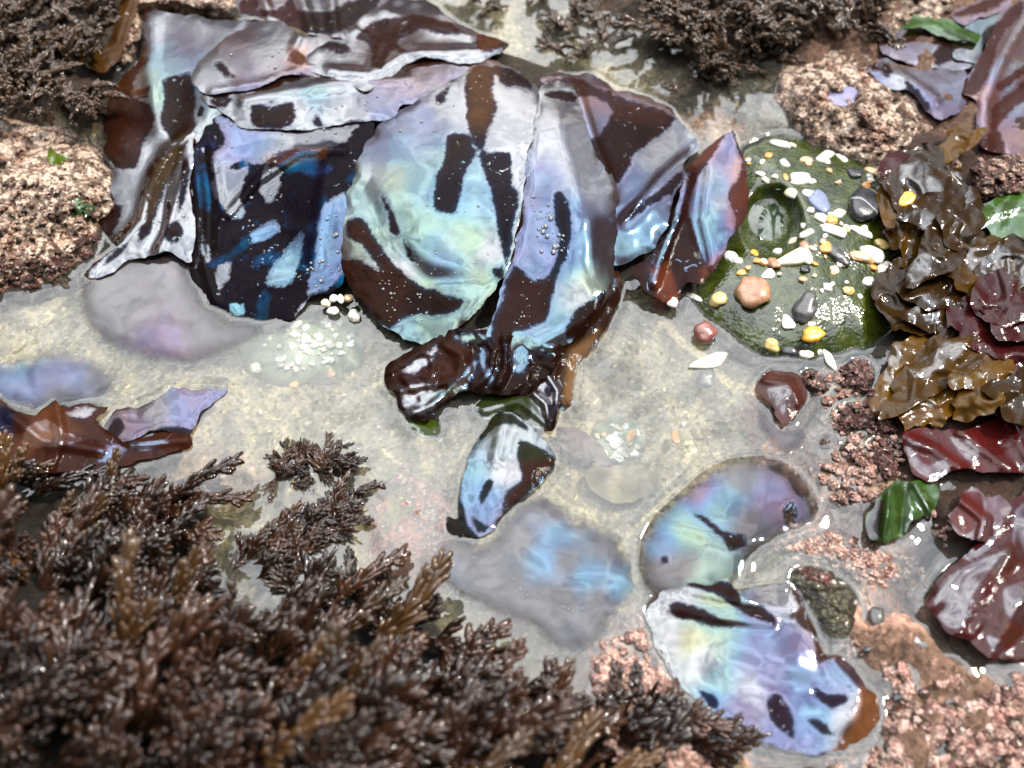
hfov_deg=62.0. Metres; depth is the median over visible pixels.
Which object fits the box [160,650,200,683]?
turf frond
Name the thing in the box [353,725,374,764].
turf frond
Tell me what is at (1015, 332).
rockweed
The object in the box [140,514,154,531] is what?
turf frond
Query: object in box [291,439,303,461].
turf frond
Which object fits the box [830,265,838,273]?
pebble
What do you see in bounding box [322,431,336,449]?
turf frond
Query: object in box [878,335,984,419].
rockweed
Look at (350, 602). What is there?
turf frond
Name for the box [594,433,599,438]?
shell crumb
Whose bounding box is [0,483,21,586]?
turf frond
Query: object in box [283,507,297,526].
turf frond
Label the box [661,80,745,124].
coralline crust
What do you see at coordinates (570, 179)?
kelp blade
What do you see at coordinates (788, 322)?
shell fragment
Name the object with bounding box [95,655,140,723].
turf frond
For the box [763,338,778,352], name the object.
pebble
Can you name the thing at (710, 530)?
kelp blade
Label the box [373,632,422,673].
turf frond
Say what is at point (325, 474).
turf frond
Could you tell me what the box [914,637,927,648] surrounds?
pebble
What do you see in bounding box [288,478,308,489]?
turf frond
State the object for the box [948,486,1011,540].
red seaweed
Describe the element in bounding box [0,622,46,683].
turf frond
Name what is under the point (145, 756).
turf frond
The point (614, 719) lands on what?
turf frond
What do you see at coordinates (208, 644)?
turf frond
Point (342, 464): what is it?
turf frond
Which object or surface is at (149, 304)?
kelp blade
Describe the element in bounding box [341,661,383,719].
turf frond
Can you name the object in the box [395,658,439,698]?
turf frond
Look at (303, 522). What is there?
turf frond
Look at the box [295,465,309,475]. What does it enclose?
turf frond
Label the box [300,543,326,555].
turf frond
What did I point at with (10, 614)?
turf frond
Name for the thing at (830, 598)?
rock
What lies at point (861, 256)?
pebble
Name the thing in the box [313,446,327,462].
turf frond
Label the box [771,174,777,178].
shell crumb
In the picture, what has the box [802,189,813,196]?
shell fragment
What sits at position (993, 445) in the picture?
red seaweed
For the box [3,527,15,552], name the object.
turf frond
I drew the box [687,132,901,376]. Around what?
sea anemone
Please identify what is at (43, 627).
turf frond
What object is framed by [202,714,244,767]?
turf frond
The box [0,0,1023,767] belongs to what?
seabed
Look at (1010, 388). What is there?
rockweed
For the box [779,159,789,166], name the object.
shell crumb
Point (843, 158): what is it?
shell fragment
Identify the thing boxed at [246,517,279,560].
turf frond
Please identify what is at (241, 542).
turf frond
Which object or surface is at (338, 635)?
turf frond
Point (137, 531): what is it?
turf frond
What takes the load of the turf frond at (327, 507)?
on the seabed
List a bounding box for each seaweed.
[557,426,611,465]
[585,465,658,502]
[755,370,806,425]
[867,334,927,414]
[870,255,966,335]
[880,161,984,229]
[883,218,966,268]
[898,386,959,430]
[902,418,1023,481]
[945,235,1023,296]
[945,295,1023,363]
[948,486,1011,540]
[994,362,1023,419]
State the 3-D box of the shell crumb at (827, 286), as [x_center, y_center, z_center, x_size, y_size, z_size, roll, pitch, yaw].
[0.258,-0.079,0.696,0.007,0.003,0.010,-39,70,-5]
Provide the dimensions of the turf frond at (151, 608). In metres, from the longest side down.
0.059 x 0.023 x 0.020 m
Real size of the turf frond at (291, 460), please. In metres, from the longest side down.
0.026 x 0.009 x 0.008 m
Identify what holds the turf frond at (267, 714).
on the turf frond at (226, 683)
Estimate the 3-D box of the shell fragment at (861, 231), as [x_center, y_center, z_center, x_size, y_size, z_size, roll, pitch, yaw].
[0.301,-0.132,0.736,0.022,0.004,0.009,24,59,3]
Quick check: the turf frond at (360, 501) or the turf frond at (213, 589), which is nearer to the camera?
the turf frond at (213, 589)
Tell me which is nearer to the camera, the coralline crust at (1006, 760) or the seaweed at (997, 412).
the coralline crust at (1006, 760)
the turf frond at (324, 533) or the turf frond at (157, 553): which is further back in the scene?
the turf frond at (324, 533)
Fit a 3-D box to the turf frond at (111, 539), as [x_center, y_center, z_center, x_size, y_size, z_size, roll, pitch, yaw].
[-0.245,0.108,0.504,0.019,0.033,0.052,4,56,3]
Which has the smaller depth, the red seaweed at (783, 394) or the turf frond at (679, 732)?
the turf frond at (679, 732)
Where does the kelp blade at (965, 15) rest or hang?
on the seabed
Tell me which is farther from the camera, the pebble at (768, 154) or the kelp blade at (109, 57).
the kelp blade at (109, 57)
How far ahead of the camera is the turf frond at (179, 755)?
0.42 m
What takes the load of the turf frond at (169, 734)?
on the turf frond at (155, 649)
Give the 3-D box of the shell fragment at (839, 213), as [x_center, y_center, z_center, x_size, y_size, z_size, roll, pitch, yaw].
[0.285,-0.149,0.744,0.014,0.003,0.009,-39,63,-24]
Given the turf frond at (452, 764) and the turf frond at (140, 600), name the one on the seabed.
the turf frond at (452, 764)
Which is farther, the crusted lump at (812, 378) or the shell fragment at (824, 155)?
the shell fragment at (824, 155)
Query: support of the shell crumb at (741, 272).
on the sea anemone at (852, 326)
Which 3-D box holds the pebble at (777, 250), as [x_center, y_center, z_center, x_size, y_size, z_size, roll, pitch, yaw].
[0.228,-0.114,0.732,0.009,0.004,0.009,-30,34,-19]
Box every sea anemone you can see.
[238,312,365,386]
[591,415,645,464]
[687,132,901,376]
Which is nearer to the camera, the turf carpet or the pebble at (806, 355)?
the pebble at (806, 355)
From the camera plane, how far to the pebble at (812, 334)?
0.68 m
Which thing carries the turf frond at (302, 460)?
on the turf frond at (290, 477)
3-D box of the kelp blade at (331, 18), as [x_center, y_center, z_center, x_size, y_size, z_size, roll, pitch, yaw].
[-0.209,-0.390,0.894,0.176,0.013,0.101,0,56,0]
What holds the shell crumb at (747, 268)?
on the sea anemone at (852, 326)
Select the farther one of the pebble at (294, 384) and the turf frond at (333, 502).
the pebble at (294, 384)
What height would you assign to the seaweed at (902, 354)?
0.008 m
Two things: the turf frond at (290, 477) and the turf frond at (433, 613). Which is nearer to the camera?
the turf frond at (433, 613)
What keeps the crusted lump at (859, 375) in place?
on the seabed
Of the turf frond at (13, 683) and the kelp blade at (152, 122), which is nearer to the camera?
the turf frond at (13, 683)
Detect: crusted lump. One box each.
[799,367,829,398]
[811,433,835,455]
[833,358,877,395]
[833,402,898,438]
[833,484,857,510]
[838,442,866,474]
[869,436,901,480]
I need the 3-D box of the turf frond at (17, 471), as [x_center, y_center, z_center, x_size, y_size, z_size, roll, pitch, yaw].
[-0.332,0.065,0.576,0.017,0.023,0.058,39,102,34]
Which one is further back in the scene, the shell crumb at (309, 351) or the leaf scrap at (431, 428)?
the shell crumb at (309, 351)
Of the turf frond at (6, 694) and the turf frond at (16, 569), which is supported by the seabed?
the turf frond at (6, 694)
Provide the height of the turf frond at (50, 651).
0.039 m
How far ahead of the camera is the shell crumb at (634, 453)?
0.65 m
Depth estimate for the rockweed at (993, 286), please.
0.67 m
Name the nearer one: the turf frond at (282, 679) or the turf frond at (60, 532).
the turf frond at (282, 679)
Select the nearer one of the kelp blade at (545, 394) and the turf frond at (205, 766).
the turf frond at (205, 766)
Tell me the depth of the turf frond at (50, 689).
0.42 m
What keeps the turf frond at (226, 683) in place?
on the turf frond at (203, 710)
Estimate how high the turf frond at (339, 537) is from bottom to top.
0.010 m
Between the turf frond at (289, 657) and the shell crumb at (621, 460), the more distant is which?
the shell crumb at (621, 460)
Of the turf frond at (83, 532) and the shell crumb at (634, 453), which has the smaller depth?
the turf frond at (83, 532)
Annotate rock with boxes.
[0,115,117,310]
[117,0,248,72]
[772,50,932,165]
[783,561,859,644]
[873,158,961,185]
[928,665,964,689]
[970,151,1023,203]
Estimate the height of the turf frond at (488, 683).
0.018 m
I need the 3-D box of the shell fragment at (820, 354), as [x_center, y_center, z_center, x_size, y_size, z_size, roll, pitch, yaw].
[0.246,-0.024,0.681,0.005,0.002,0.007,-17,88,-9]
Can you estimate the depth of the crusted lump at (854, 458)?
0.62 m
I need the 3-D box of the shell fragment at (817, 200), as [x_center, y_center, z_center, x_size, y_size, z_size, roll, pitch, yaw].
[0.271,-0.160,0.753,0.019,0.007,0.031,-6,56,-6]
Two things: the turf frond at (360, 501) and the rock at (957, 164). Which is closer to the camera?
the turf frond at (360, 501)
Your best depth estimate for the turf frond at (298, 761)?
0.43 m
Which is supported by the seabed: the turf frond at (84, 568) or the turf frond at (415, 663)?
the turf frond at (84, 568)
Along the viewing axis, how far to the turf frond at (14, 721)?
0.43 m
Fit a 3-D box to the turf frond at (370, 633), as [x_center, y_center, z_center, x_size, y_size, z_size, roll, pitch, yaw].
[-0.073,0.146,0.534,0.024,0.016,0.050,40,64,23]
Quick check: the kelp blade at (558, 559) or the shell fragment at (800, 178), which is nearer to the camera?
the kelp blade at (558, 559)
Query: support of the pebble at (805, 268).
on the sea anemone at (852, 326)
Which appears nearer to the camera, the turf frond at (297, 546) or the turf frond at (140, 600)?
the turf frond at (140, 600)
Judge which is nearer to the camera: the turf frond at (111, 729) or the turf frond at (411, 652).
the turf frond at (111, 729)
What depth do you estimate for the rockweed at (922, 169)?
0.75 m
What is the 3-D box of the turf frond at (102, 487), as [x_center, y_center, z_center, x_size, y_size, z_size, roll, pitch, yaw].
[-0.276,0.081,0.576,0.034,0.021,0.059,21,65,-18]
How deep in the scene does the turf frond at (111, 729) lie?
0.42 m
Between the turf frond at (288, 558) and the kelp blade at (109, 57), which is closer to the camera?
the turf frond at (288, 558)
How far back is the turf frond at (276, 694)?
0.45 m
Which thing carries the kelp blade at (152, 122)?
on the water
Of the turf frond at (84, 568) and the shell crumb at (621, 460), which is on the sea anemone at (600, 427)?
the shell crumb at (621, 460)
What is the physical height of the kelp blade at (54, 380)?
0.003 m
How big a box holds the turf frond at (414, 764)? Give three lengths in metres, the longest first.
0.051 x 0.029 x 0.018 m
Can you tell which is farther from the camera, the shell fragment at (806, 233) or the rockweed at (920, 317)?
the shell fragment at (806, 233)
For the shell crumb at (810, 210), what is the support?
on the sea anemone at (852, 326)
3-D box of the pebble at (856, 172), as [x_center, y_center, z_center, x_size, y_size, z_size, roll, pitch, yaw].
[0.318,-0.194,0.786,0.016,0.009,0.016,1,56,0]
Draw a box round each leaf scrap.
[47,146,69,164]
[70,195,94,220]
[400,416,442,441]
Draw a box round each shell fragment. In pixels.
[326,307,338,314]
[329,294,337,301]
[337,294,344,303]
[626,429,636,442]
[666,297,677,307]
[671,431,679,443]
[686,292,701,301]
[688,352,727,369]
[761,268,774,278]
[769,140,790,146]
[777,248,811,265]
[782,314,795,329]
[784,188,796,198]
[788,237,796,244]
[790,172,810,184]
[799,228,813,238]
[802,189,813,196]
[807,189,830,213]
[816,150,834,161]
[817,349,822,357]
[819,241,831,253]
[822,223,846,238]
[822,349,836,371]
[833,208,845,217]
[835,153,847,161]
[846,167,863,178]
[850,225,872,238]
[862,182,870,187]
[862,277,873,286]
[877,261,891,272]
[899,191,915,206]
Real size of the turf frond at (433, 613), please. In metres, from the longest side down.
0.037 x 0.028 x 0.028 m
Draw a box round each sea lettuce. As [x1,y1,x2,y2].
[865,480,938,542]
[896,15,980,43]
[981,191,1023,237]
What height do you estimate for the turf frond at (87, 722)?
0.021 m
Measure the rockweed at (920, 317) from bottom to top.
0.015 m
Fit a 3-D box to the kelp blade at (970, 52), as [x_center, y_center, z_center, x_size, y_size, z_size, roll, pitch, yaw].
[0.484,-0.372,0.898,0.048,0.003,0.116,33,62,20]
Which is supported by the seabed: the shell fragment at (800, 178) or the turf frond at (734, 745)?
the turf frond at (734, 745)
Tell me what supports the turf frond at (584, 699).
on the seabed
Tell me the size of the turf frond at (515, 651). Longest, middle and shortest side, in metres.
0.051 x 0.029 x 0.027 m
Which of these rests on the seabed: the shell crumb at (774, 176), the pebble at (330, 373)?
the pebble at (330, 373)
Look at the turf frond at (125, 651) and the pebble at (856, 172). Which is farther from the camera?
the pebble at (856, 172)
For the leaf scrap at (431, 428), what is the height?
0.002 m
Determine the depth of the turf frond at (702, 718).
0.50 m
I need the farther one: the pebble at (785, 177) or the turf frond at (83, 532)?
the pebble at (785, 177)
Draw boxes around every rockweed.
[876,186,906,228]
[878,147,912,178]
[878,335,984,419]
[892,142,968,198]
[895,275,963,311]
[897,306,954,338]
[899,190,965,231]
[905,222,965,287]
[935,207,985,251]
[939,122,987,162]
[948,352,1015,393]
[951,385,1005,422]
[970,267,1023,326]
[973,233,1023,292]
[980,299,1023,341]
[981,367,1023,425]
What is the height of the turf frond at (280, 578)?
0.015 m
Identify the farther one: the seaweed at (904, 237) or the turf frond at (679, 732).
the seaweed at (904, 237)
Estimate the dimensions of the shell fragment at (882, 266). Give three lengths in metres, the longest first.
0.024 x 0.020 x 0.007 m
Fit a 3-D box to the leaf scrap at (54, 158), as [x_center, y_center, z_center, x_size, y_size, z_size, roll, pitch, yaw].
[-0.418,-0.211,0.785,0.018,0.014,0.048,-19,58,-12]
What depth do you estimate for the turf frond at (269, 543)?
0.59 m
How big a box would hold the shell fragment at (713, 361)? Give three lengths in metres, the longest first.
0.037 x 0.012 x 0.004 m
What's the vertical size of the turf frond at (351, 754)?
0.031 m
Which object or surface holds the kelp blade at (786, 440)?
on the seabed
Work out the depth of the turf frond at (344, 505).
0.60 m
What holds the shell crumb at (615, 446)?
on the sea anemone at (600, 427)
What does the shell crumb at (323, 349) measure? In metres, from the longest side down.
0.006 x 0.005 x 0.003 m
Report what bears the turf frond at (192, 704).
on the seabed
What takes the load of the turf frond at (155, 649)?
on the turf frond at (146, 735)
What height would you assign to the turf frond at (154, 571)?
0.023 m
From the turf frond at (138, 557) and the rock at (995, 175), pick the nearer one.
the turf frond at (138, 557)
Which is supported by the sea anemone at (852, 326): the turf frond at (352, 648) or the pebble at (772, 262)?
the pebble at (772, 262)
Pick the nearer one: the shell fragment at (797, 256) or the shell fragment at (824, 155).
the shell fragment at (797, 256)
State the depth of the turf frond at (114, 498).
0.56 m
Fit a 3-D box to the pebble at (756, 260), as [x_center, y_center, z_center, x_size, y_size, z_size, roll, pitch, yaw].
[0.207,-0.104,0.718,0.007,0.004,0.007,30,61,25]
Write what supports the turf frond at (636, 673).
on the turf frond at (602, 754)
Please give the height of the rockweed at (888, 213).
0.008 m
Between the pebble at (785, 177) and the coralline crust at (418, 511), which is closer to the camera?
the coralline crust at (418, 511)
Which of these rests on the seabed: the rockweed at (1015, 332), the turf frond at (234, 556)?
the turf frond at (234, 556)
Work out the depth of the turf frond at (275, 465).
0.61 m
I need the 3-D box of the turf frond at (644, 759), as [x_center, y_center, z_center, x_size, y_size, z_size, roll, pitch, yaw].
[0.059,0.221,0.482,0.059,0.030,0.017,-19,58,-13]
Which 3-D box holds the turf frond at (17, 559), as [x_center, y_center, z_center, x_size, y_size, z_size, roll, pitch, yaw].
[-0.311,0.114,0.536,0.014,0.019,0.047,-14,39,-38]
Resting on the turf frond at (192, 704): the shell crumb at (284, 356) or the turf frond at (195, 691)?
the turf frond at (195, 691)
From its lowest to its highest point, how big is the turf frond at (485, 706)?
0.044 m
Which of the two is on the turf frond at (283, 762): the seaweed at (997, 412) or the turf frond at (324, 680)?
the turf frond at (324, 680)
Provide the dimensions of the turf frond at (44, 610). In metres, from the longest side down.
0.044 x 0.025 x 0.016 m
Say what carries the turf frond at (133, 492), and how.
on the seabed
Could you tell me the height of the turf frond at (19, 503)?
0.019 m
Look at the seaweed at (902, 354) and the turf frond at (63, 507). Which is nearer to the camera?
the turf frond at (63, 507)
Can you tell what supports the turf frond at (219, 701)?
on the turf frond at (203, 710)
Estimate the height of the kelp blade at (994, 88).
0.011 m
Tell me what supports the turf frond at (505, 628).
on the seabed
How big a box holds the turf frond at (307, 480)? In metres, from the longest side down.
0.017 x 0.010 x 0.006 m
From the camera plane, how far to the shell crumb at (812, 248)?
0.71 m
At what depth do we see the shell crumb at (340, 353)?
0.69 m
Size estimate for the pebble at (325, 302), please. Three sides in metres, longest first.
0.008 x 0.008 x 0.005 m
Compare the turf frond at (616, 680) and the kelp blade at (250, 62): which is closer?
the turf frond at (616, 680)
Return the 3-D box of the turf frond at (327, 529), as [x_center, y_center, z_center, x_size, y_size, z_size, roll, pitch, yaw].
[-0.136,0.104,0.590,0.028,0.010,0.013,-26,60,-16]
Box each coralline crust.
[167,472,232,493]
[373,467,450,563]
[580,606,723,733]
[602,729,711,767]
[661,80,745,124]
[770,527,900,588]
[801,686,1023,767]
[806,362,907,512]
[823,661,1023,767]
[827,697,1023,767]
[834,640,901,713]
[869,0,954,44]
[888,509,952,598]
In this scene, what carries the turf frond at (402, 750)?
on the turf frond at (384, 748)
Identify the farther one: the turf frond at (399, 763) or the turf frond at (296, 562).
the turf frond at (296, 562)
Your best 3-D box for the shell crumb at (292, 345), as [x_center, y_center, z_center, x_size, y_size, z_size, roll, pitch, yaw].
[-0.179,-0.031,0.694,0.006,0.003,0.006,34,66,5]
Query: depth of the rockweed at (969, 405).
0.62 m
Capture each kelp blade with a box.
[0,360,104,401]
[0,399,191,473]
[78,0,139,72]
[84,132,195,278]
[87,255,248,354]
[98,9,260,244]
[103,387,227,441]
[190,105,374,322]
[191,20,339,94]
[200,57,490,130]
[235,0,387,38]
[307,0,508,91]
[340,59,539,344]
[384,328,567,421]
[444,500,627,643]
[446,410,554,537]
[486,81,617,351]
[529,373,562,431]
[540,73,698,265]
[549,266,620,410]
[631,130,748,304]
[641,579,879,755]
[650,468,806,589]
[754,583,790,604]
[766,423,797,446]
[866,58,967,119]
[879,30,972,69]
[926,491,1023,661]
[952,0,1011,25]
[952,12,999,63]
[963,0,1023,155]
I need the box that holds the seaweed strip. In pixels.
[475,394,556,428]
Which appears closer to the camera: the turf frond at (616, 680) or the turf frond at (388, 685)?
the turf frond at (388, 685)
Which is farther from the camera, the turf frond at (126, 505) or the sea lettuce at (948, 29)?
the sea lettuce at (948, 29)
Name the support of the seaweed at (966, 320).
on the seabed
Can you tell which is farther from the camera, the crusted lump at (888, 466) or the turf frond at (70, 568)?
the crusted lump at (888, 466)
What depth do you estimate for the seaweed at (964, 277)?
0.70 m
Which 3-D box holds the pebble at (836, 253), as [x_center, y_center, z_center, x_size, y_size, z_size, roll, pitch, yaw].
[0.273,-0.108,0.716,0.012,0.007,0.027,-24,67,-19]
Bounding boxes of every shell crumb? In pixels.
[274,356,282,361]
[277,354,286,363]
[288,322,298,328]
[289,331,296,336]
[289,342,295,349]
[294,320,301,324]
[295,355,302,365]
[298,343,306,350]
[301,337,306,343]
[302,324,309,330]
[306,348,311,355]
[311,342,317,348]
[312,333,319,338]
[320,318,328,324]
[320,346,326,352]
[321,357,331,365]
[324,321,330,327]
[324,343,335,349]
[336,319,343,325]
[336,342,342,349]
[337,350,343,355]
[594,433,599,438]
[609,437,617,445]
[610,443,619,449]
[612,454,623,462]
[613,451,620,458]
[616,426,622,431]
[616,436,623,443]
[616,447,624,453]
[622,423,628,429]
[630,449,639,456]
[634,443,640,450]
[736,269,745,275]
[744,265,750,270]
[761,177,768,183]
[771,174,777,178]
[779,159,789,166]
[798,276,807,282]
[807,207,814,213]
[808,179,815,184]
[810,245,816,250]
[819,238,825,244]
[823,283,832,291]
[824,159,830,164]
[869,264,877,270]
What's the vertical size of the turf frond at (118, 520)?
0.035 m
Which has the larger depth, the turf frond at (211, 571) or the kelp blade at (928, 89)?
the kelp blade at (928, 89)
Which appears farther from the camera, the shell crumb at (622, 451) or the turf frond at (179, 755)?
the shell crumb at (622, 451)
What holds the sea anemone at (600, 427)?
on the seabed
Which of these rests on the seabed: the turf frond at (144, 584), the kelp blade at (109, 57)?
the turf frond at (144, 584)
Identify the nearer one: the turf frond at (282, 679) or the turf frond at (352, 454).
the turf frond at (282, 679)
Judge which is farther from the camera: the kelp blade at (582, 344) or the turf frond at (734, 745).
the kelp blade at (582, 344)
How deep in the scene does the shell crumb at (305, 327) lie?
0.71 m
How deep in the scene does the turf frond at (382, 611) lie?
0.53 m
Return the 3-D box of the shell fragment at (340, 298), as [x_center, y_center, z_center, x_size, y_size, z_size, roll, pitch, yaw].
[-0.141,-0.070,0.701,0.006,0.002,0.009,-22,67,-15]
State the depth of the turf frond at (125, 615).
0.46 m
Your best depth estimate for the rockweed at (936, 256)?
0.69 m
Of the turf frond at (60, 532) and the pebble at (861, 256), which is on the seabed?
the turf frond at (60, 532)
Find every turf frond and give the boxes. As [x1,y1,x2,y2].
[0,429,13,490]
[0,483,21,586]
[0,502,26,554]
[0,558,13,597]
[0,582,38,655]
[0,586,9,598]
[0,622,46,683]
[0,661,42,714]
[0,662,74,691]
[0,685,39,759]
[0,721,55,767]
[1,458,38,479]
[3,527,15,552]
[4,442,28,495]
[4,551,25,566]
[6,563,22,579]
[6,566,29,583]
[7,531,39,560]
[13,621,49,636]
[15,605,51,638]
[16,500,28,516]
[18,463,48,490]
[20,591,78,629]
[22,653,97,761]
[23,463,120,503]
[26,538,64,576]
[29,607,102,681]
[32,458,54,473]
[35,544,65,594]
[35,631,123,662]
[38,491,84,531]
[40,511,67,546]
[41,660,107,718]
[43,513,68,541]
[45,734,111,767]
[50,576,101,662]
[51,483,100,590]
[53,488,75,516]
[54,524,100,588]
[55,523,99,573]
[62,666,126,737]
[63,624,95,673]
[68,466,138,520]
[77,625,124,670]
[80,603,116,630]
[81,491,111,531]
[81,562,142,601]
[81,697,134,767]
[82,556,88,576]
[82,728,142,767]
[83,527,121,603]
[83,714,93,732]
[89,518,121,567]
[93,640,134,680]
[94,488,140,522]
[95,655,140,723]
[97,473,150,490]
[101,492,120,524]
[104,446,122,484]
[105,567,159,606]
[107,489,121,503]
[109,528,141,660]
[110,523,141,555]
[111,508,129,530]
[111,569,162,600]
[120,486,146,509]
[120,520,190,533]
[121,490,142,528]
[121,527,160,573]
[121,549,142,560]
[124,473,168,530]
[127,625,179,733]
[128,506,160,529]
[128,595,162,658]
[129,698,199,741]
[131,731,160,767]
[135,590,176,657]
[137,522,171,582]
[137,594,170,615]
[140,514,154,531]
[144,477,171,517]
[146,528,173,558]
[148,566,175,597]
[149,684,190,757]
[151,711,236,767]
[153,688,197,709]
[156,493,212,568]
[156,509,169,525]
[157,559,175,578]
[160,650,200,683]
[162,651,210,688]
[164,544,206,615]
[164,689,218,729]
[165,487,205,523]
[165,677,209,702]
[167,537,215,617]
[168,451,244,508]
[168,590,225,685]
[168,610,281,645]
[169,618,222,676]
[170,553,179,571]
[170,730,208,767]
[171,488,254,510]
[172,516,223,550]
[173,760,224,767]
[189,732,255,767]
[191,577,214,608]
[194,578,236,614]
[196,664,242,719]
[197,560,223,588]
[197,691,265,746]
[202,635,278,687]
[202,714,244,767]
[208,679,257,716]
[214,595,256,659]
[221,574,239,616]
[228,545,245,573]
[235,530,261,564]
[236,683,277,735]
[238,674,283,767]
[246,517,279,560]
[251,602,307,667]
[253,546,283,565]
[256,547,282,579]
[257,686,355,767]
[259,575,320,653]
[260,477,278,503]
[260,563,293,592]
[260,662,309,706]
[261,672,292,730]
[262,523,293,545]
[262,756,300,767]
[263,449,287,465]
[265,528,287,549]
[269,458,288,477]
[271,552,289,568]
[273,540,293,553]
[275,461,295,481]
[277,494,309,529]
[277,555,296,576]
[277,651,348,742]
[278,756,287,765]
[279,436,292,452]
[282,446,293,461]
[282,517,299,536]
[282,646,300,669]
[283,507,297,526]
[284,518,302,540]
[284,756,410,767]
[286,572,325,632]
[286,576,334,598]
[287,456,307,464]
[287,464,312,477]
[287,563,304,581]
[288,454,312,480]
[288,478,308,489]
[288,530,308,562]
[289,519,309,549]
[289,550,300,581]
[290,616,349,681]
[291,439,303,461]
[291,687,330,716]
[292,618,344,678]
[293,623,326,654]
[294,453,306,476]
[294,715,357,767]
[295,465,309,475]
[295,507,326,519]
[297,437,314,458]
[298,473,311,491]
[298,516,338,535]
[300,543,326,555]
[300,707,375,762]
[301,740,362,767]
[302,545,338,607]
[304,501,346,519]
[304,528,320,552]
[305,502,326,526]
[306,476,320,498]
[307,443,323,455]
[307,451,326,470]
[307,522,334,545]
[309,528,352,547]
[309,555,321,559]
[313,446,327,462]
[315,466,332,481]
[317,488,346,505]
[320,526,339,538]
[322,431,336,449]
[322,566,347,582]
[322,587,336,608]
[323,622,349,699]
[324,467,352,502]
[324,601,366,628]
[326,454,347,465]
[327,439,343,460]
[327,493,348,525]
[327,498,359,520]
[328,543,411,608]
[331,456,367,473]
[331,460,357,473]
[333,485,348,502]
[335,514,374,535]
[337,442,362,448]
[338,492,362,523]
[338,663,407,726]
[340,654,374,681]
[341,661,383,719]
[342,568,362,601]
[343,545,359,579]
[343,557,359,579]
[344,451,358,465]
[344,489,367,525]
[345,633,389,693]
[346,479,390,496]
[346,599,357,609]
[346,642,373,670]
[347,573,409,634]
[349,580,361,600]
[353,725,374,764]
[356,580,408,638]
[357,492,372,499]
[358,709,406,755]
[364,692,399,743]
[366,548,454,650]
[367,590,425,642]
[368,565,391,587]
[368,710,421,762]
[369,744,386,762]
[371,629,428,673]
[372,573,397,589]
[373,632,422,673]
[373,669,428,722]
[378,705,450,759]
[391,742,465,767]
[393,641,422,675]
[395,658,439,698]
[404,734,458,766]
[409,698,432,721]
[410,761,418,767]
[411,584,444,630]
[423,671,505,698]
[428,615,491,672]
[428,671,463,701]
[429,695,497,767]
[431,678,492,767]
[441,651,505,700]
[451,622,500,671]
[458,668,519,767]
[464,617,512,653]
[468,725,533,767]
[481,697,582,767]
[488,688,530,711]
[491,645,508,660]
[494,637,529,702]
[494,686,556,740]
[501,666,525,715]
[505,734,564,767]
[524,666,568,701]
[526,703,627,756]
[533,657,578,698]
[542,654,578,696]
[542,705,604,767]
[549,691,593,711]
[579,686,632,742]
[582,677,684,767]
[598,742,664,767]
[608,658,633,716]
[615,691,687,751]
[624,703,693,767]
[626,660,660,710]
[660,697,735,738]
[681,720,762,763]
[706,711,771,767]
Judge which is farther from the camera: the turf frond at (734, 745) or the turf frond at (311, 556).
the turf frond at (311, 556)
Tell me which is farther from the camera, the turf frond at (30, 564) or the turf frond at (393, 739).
the turf frond at (30, 564)
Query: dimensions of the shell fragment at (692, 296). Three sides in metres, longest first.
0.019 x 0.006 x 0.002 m
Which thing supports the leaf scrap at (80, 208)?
on the rock at (51, 248)
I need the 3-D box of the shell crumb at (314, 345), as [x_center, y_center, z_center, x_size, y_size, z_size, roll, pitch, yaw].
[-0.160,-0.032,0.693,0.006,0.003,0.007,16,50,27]
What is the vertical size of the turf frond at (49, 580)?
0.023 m
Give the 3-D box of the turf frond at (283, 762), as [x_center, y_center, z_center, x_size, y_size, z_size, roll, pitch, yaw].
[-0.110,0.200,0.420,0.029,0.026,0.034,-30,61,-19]
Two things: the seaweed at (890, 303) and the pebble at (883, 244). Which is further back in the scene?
the pebble at (883, 244)
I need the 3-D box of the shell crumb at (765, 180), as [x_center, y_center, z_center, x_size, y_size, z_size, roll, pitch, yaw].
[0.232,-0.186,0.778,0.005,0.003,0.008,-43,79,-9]
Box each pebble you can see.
[250,362,261,373]
[289,381,298,388]
[321,299,330,306]
[325,368,335,378]
[344,294,353,301]
[348,309,360,322]
[693,321,717,343]
[695,369,715,388]
[709,291,727,307]
[724,251,737,262]
[732,256,742,263]
[733,276,770,308]
[750,249,758,255]
[753,257,760,263]
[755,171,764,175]
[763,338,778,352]
[765,152,772,157]
[767,257,780,267]
[773,248,781,253]
[779,345,798,359]
[783,173,788,180]
[792,290,817,323]
[798,350,813,360]
[799,156,812,162]
[799,241,809,248]
[800,265,810,272]
[801,326,824,342]
[804,256,812,264]
[813,213,826,222]
[826,214,837,224]
[828,244,850,265]
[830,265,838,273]
[842,286,854,295]
[849,187,880,221]
[849,251,873,263]
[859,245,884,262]
[862,646,870,653]
[864,167,876,175]
[867,606,884,625]
[874,238,889,249]
[892,693,902,701]
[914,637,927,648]
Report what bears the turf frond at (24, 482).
on the water
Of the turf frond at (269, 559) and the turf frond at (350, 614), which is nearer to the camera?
the turf frond at (350, 614)
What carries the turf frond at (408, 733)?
on the seabed
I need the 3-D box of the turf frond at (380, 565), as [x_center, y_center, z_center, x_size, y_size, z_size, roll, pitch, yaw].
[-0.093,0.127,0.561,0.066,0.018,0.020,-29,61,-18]
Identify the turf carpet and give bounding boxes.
[0,0,910,126]

